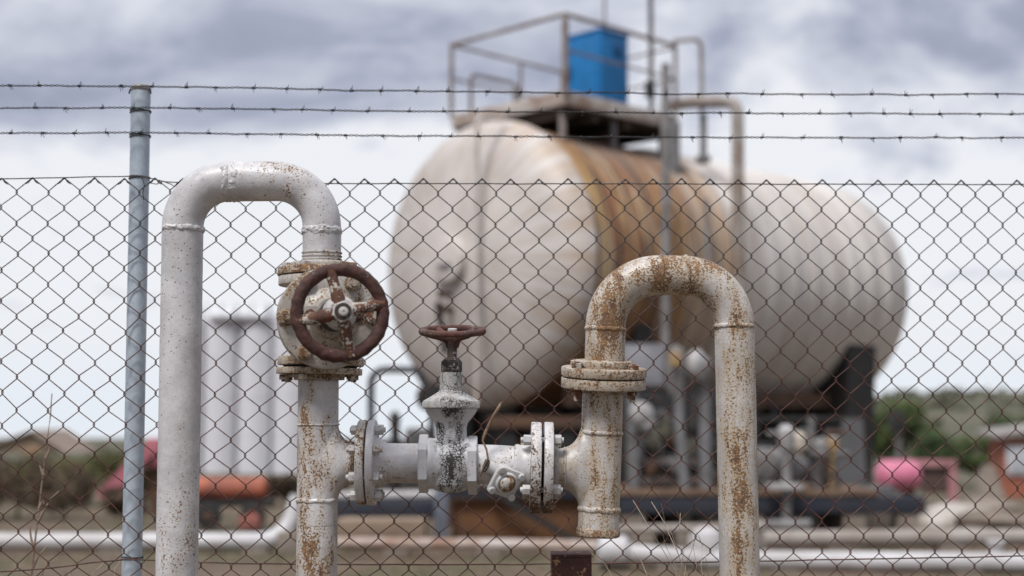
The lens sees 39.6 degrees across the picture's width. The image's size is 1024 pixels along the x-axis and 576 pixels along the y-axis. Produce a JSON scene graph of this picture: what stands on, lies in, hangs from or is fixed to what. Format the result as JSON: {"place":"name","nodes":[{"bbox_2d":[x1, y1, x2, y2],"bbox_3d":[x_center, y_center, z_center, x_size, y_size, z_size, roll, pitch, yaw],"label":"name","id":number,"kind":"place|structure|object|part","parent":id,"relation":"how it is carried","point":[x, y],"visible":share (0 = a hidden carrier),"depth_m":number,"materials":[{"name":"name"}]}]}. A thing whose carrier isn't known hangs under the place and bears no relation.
{"place":"outdoors","nodes":[
{"label":"outdoors","id":0,"kind":"place"},
{"bbox_2d":[0,391,1023,575],"bbox_3d":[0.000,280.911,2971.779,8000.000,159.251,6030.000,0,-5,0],"label":"ground","id":1,"kind":"structure","parent":0,"point":[950,425],"depth_m":14.70,"materials":[{"name":"green plant"}]},
{"bbox_2d":[0,457,20,507],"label":"bush","id":2,"kind":"object","parent":1,"relation":"on","point":[6,488],"visible":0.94,"depth_m":19.55,"materials":[{"name":"green plant"}]},
{"bbox_2d":[0,449,59,517],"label":"bush","id":3,"kind":"object","parent":1,"relation":"on","point":[22,491],"visible":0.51,"depth_m":20.28,"materials":[{"name":"green plant"}]},
{"bbox_2d":[29,393,58,575],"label":"dry weed","id":4,"kind":"object","parent":1,"relation":"on","point":[33,562],"visible":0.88,"depth_m":3.58,"materials":[{"name":"brown plant"}]},
{"bbox_2d":[0,453,94,488],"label":"bush","id":5,"kind":"object","parent":1,"relation":"on","point":[64,461],"visible":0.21,"depth_m":23.59,"materials":[{"name":"green plant"}]},
{"bbox_2d":[0,429,98,452],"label":"barn","id":6,"kind":"structure","parent":1,"relation":"on","point":[63,440],"depth_m":109.40,"materials":[{"name":"beige"}]},
{"bbox_2d":[27,459,96,518],"bbox_3d":[-6.209,2.832,19.576,0.841,0.916,0.917,4,-7,-39],"label":"bush","id":7,"kind":"object","parent":1,"relation":"on","point":[79,486],"visible":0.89,"depth_m":19.53,"materials":[{"name":"green plant"}]},
{"bbox_2d":[72,443,123,501],"bbox_3d":[-6.771,3.165,23.807,1.253,1.151,1.000,2,-5,-20],"label":"bush","id":8,"kind":"object","parent":1,"relation":"on","point":[109,459],"visible":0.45,"depth_m":23.62,"materials":[{"name":"green plant"}]},
{"bbox_2d":[100,485,148,515],"bbox_3d":[-5.235,2.959,19.222,0.660,0.599,0.679,0,-5,0],"label":"bush","id":9,"kind":"object","parent":1,"relation":"on","point":[117,499],"visible":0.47,"depth_m":19.13,"materials":[{"name":"brown plant"}]},
{"bbox_2d":[96,438,157,515],"bbox_3d":[-5.605,2.792,20.961,0.925,1.147,0.445,0,-5,0],"label":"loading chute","id":10,"kind":"object","parent":1,"relation":"on","point":[114,481],"visible":0.49,"depth_m":20.86,"materials":[{"name":"red metal"}]},
{"bbox_2d":[143,465,150,508],"bbox_3d":[-5.881,3.179,22.763,0.872,0.914,0.829,0,-5,0],"label":"bush","id":11,"kind":"object","parent":1,"relation":"on","point":[147,472],"visible":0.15,"depth_m":22.59,"materials":[{"name":"green plant"}]},
{"bbox_2d":[0,494,296,553],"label":"white pipeline","id":12,"kind":"object","parent":1,"relation":"on","point":[278,536],"visible":0.62,"depth_m":14.56,"materials":[{"name":"painted steel"},{"name":"white paint"}]},
{"bbox_2d":[200,317,204,472],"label":"silo","id":13,"kind":"object","parent":1,"relation":"on","point":[202,372],"visible":0.12,"depth_m":45.39,"materials":[{"name":"white metal"}]},
{"bbox_2d":[202,310,238,473],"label":"silo","id":14,"kind":"object","parent":1,"relation":"on","point":[216,378],"visible":0.5,"depth_m":45.23,"materials":[{"name":"white metal"}]},
{"bbox_2d":[205,304,267,318],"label":"catwalk","id":15,"kind":"object","parent":14,"relation":"on","point":[237,316],"visible":0.85,"depth_m":45.20,"materials":[{"name":"grey metal"}]},
{"bbox_2d":[199,477,275,529],"bbox_3d":[-3.505,2.623,17.365,1.153,0.613,0.661,0,-5,0],"label":"orange tank trailer","id":16,"kind":"object","parent":1,"relation":"on","point":[215,499],"visible":0.73,"depth_m":17.35,"materials":[{"name":"paint"}]},
{"bbox_2d":[230,311,273,473],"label":"silo","id":17,"kind":"object","parent":1,"relation":"on","point":[247,439],"visible":0.56,"depth_m":45.21,"materials":[{"name":"white metal"}]},
{"bbox_2d":[265,472,296,505],"bbox_3d":[-3.855,3.402,23.782,0.728,0.669,0.653,0,-5,0],"label":"bush","id":18,"kind":"object","parent":1,"relation":"on","point":[287,488],"visible":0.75,"depth_m":23.65,"materials":[{"name":"brown plant"}]},
{"bbox_2d":[266,306,297,473],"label":"silo","id":19,"kind":"object","parent":1,"relation":"on","point":[287,392],"visible":0.36,"depth_m":45.15,"materials":[{"name":"white metal"}]},
{"bbox_2d":[340,484,350,491],"bbox_3d":[-3.002,3.422,25.798,0.907,1.071,0.647,2,-6,-21],"label":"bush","id":20,"kind":"object","parent":1,"relation":"on","point":[344,488],"visible":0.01,"depth_m":25.75,"materials":[{"name":"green plant"}]},
{"bbox_2d":[338,517,426,537],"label":"concrete block","id":21,"kind":"structure","parent":1,"relation":"on","point":[378,525],"depth_m":14.84,"materials":[{"name":"beige concrete"}]},
{"bbox_2d":[338,490,434,517],"bbox_3d":[-1.413,2.546,15.886,1.211,0.584,0.500,0,-5,0],"label":"pipe","id":22,"kind":"object","parent":1,"relation":"on","point":[393,504],"visible":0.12,"depth_m":15.65,"materials":[{"name":"grey metal"}]},
{"bbox_2d":[389,411,400,490],"bbox_3d":[-1.395,2.192,16.871,0.150,1.467,0.150,0,-5,0],"label":"short post","id":23,"kind":"object","parent":1,"relation":"on","point":[395,433],"visible":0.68,"depth_m":16.87,"materials":[{"name":"black metal"}]},
{"bbox_2d":[367,366,439,437],"bbox_3d":[-1.195,1.861,16.017,0.866,1.973,0.359,1,-5,-8],"label":"hooped pipe","id":24,"kind":"object","parent":1,"relation":"on","point":[424,383],"visible":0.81,"depth_m":16.14,"materials":[{"name":"black metal"}]},
{"bbox_2d":[379,428,433,489],"bbox_3d":[-1.348,2.426,20.264,1.190,0.867,0.800,0,-5,0],"label":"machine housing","id":25,"kind":"object","parent":1,"relation":"on","point":[414,438],"visible":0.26,"depth_m":19.90,"materials":[{"name":"grey metal"}]},
{"bbox_2d":[155,160,759,575],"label":"pipework","id":26,"kind":"object","parent":1,"relation":"on","point":[333,312],"visible":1,"depth_m":3.02,"materials":[{"name":"paint"}]},
{"bbox_2d":[337,537,596,559],"bbox_3d":[-0.387,2.620,14.200,2.754,0.257,0.382,0,-5,4],"label":"white pipeline","id":27,"kind":"object","parent":1,"relation":"on","point":[494,548],"visible":0.63,"depth_m":14.17,"materials":[{"name":"painted steel"},{"name":"rust"}]},
{"bbox_2d":[0,81,1023,575],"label":"chain link fence","id":28,"kind":"object","parent":1,"relation":"on","point":[136,383],"visible":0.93,"depth_m":3.46,"materials":[{"name":"metal"}]},
{"bbox_2d":[435,416,596,540],"bbox_3d":[0.153,2.167,16.053,1.978,1.430,1.435,0,-5,0],"label":"support","id":29,"kind":"object","parent":1,"relation":"on","point":[496,519],"visible":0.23,"depth_m":15.54,"materials":[{"name":"metal"}]},
{"bbox_2d":[550,551,591,575],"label":"steel post","id":30,"kind":"object","parent":1,"relation":"on","point":[571,563],"visible":1,"depth_m":3.12,"materials":[{"name":"brown metal"}]},
{"bbox_2d":[388,12,907,537],"bbox_3d":[2.106,0.005,19.464,8.171,6.309,3.900,5,-7,-44],"label":"storage tank","id":31,"kind":"object","parent":1,"relation":"on","point":[496,164],"visible":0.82,"depth_m":17.44,"materials":[{"name":"grey metal"}]},
{"bbox_2d":[569,27,628,103],"bbox_3d":[1.075,-2.771,18.306,0.580,1.010,0.670,5,-7,-44],"label":"blue cabinet","id":32,"kind":"object","parent":31,"relation":"on","point":[587,74],"visible":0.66,"depth_m":18.09,"materials":[{"name":"metal"}]},
{"bbox_3d":[0.877,-2.743,18.119,0.043,0.800,0.550,5,-7,-44],"label":"door","id":33,"kind":"part","parent":32,"relation":"part of","materials":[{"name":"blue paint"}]},
{"bbox_2d":[603,0,605,28],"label":"thin pole","id":34,"kind":"object","parent":31,"relation":"on","point":[604,11],"depth_m":18.90,"materials":[{"name":"grey metal"}]},
{"bbox_2d":[645,0,654,109],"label":"antenna pole","id":35,"kind":"object","parent":31,"relation":"on","point":[650,86],"visible":0.86,"depth_m":18.62,"materials":[{"name":"black metal"}]},
{"bbox_2d":[619,522,764,547],"bbox_3d":[1.764,2.545,14.279,1.552,0.372,0.314,0,-5,-4],"label":"grey pipeline","id":36,"kind":"object","parent":1,"relation":"on","point":[647,537],"visible":0.16,"depth_m":14.22,"materials":[{"name":"metal"}]},
{"bbox_2d":[619,344,925,548],"bbox_3d":[2.872,1.758,15.793,3.555,2.236,1.586,0,-5,0],"label":"pump skid","id":37,"kind":"object","parent":1,"relation":"on","point":[652,442],"visible":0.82,"depth_m":15.28,"materials":[{"name":"grey metal"}]},
{"bbox_2d":[757,416,849,519],"bbox_3d":[3.124,2.140,15.377,1.305,1.501,1.415,0,-5,0],"label":"valve cluster","id":38,"kind":"object","parent":37,"relation":"on","point":[793,442],"visible":0.87,"depth_m":15.12,"materials":[{"name":"grey paint"}]},
{"bbox_2d":[759,519,812,550],"bbox_3d":[2.741,2.563,14.478,0.620,0.405,0.360,0,-5,0],"label":"white pipeline","id":39,"kind":"object","parent":1,"relation":"on","point":[779,525],"visible":0.16,"depth_m":14.44,"materials":[{"name":"grey paint"}]},
{"bbox_2d":[756,416,862,529],"bbox_3d":[3.473,2.247,17.117,1.410,1.400,0.500,0,-5,0],"label":"equipment frame","id":40,"kind":"object","parent":1,"relation":"on","point":[779,421],"visible":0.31,"depth_m":16.93,"materials":[{"name":"black metal"}]},
{"bbox_2d":[597,526,1023,574],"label":"white pipeline","id":41,"kind":"object","parent":1,"relation":"on","point":[610,552],"visible":0.71,"depth_m":12.90,"materials":[{"name":"metal"}]},
{"bbox_2d":[835,419,866,487],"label":"tapered pier","id":42,"kind":"structure","parent":1,"relation":"on","point":[851,442],"depth_m":16.84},
{"bbox_2d":[873,410,895,465],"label":"tree","id":43,"kind":"object","parent":1,"relation":"on","point":[877,449],"visible":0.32,"depth_m":61.22,"materials":[{"name":"green plant"}]},
{"bbox_2d":[762,529,1023,551],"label":"grey pipeline","id":44,"kind":"object","parent":1,"relation":"on","point":[933,538],"visible":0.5,"depth_m":13.84,"materials":[{"name":"grey painted steel"}]},
{"bbox_2d":[889,411,905,495],"bbox_3d":[10.779,4.696,39.689,0.398,2.518,0.300,0,-5,0],"label":"yard lamp","id":45,"kind":"object","parent":1,"relation":"on","point":[896,425],"visible":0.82,"depth_m":39.64,"materials":[{"name":"grey metal"}]},
{"bbox_2d":[875,460,921,495],"bbox_3d":[7.840,3.999,28.851,0.915,1.022,0.712,0,-5,0],"label":"pink tank","id":46,"kind":"object","parent":1,"relation":"on","point":[906,473],"visible":0.69,"depth_m":28.63,"materials":[{"name":"metal"}]},
{"bbox_2d":[874,393,932,459],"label":"tree","id":47,"kind":"object","parent":1,"relation":"on","point":[913,425],"visible":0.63,"depth_m":57.43,"materials":[{"name":"green plant"}]},
{"bbox_2d":[876,460,957,501],"bbox_3d":[8.380,4.072,29.428,1.638,1.030,0.150,0,-5,0],"label":"pink goalpost","id":48,"kind":"object","parent":1,"relation":"on","point":[933,472],"visible":0.59,"depth_m":29.44,"materials":[{"name":"metal"}]},
{"bbox_2d":[906,425,972,465],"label":"tree","id":49,"kind":"object","parent":1,"relation":"on","point":[932,443],"visible":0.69,"depth_m":55.13,"materials":[{"name":"green plant"}]},
{"bbox_2d":[919,511,962,527],"bbox_3d":[5.446,3.037,18.309,0.966,0.324,0.661,0,-5,0],"label":"rock","id":50,"kind":"object","parent":1,"relation":"on","point":[941,519],"visible":0.3,"depth_m":18.07,"materials":[{"name":"stone"}]},
{"bbox_2d":[874,386,1023,426],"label":"hillside scrub","id":51,"kind":"object","parent":1,"relation":"on","point":[946,404],"visible":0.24,"depth_m":249.11,"materials":[{"name":"green plant"}]},
{"bbox_2d":[926,502,988,514],"bbox_3d":[6.472,3.282,20.808,0.955,0.308,0.604,2,-5,-18],"label":"rock","id":52,"kind":"object","parent":1,"relation":"on","point":[956,508],"visible":0.34,"depth_m":20.61,"materials":[{"name":"stone"}]},
{"bbox_2d":[949,435,988,474],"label":"tree","id":53,"kind":"object","parent":1,"relation":"on","point":[974,461],"visible":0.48,"depth_m":53.40,"materials":[{"name":"green plant"}]},
{"bbox_2d":[955,526,989,528],"bbox_3d":[5.457,2.909,16.825,0.553,0.184,0.381,0,-5,0],"label":"rock","id":54,"kind":"object","parent":1,"relation":"on","point":[974,527],"visible":0.23,"depth_m":16.78,"materials":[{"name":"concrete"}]},
{"bbox_2d":[954,508,1023,528],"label":"rock","id":55,"kind":"object","parent":1,"relation":"on","point":[1003,519],"visible":0.56,"depth_m":17.57,"materials":[{"name":"stone"}]},
{"bbox_2d":[958,497,1019,509],"bbox_3d":[7.609,3.494,22.769,0.981,0.298,0.642,0,-5,0],"label":"rock","id":56,"kind":"object","parent":1,"relation":"on","point":[990,503],"visible":0.43,"depth_m":22.59,"materials":[{"name":"stone"}]},
{"bbox_2d":[973,424,1023,498],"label":"brick shed","id":57,"kind":"structure","parent":1,"relation":"on","point":[991,473],"depth_m":44.62,"materials":[{"name":"brick"}]},
{"bbox_2d":[1006,445,1023,474],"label":"window","id":58,"kind":"structure","parent":57,"relation":"in","point":[1016,468],"depth_m":44.60,"materials":[{"name":"white glass"}]},
{"bbox_2d":[984,412,1023,437],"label":"tree","id":59,"kind":"object","parent":1,"relation":"on","point":[1000,421],"visible":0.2,"depth_m":94.82,"materials":[{"name":"green plant"}]},
{"bbox_2d":[0,0,1023,437],"label":"sky","id":60,"kind":"structure","parent":0,"point":[848,47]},
{"bbox_2d":[594,501,708,575],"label":"dry grass","id":61,"kind":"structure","parent":0,"point":[675,548],"depth_m":3.34,"materials":[{"name":"plant"}]}
]}

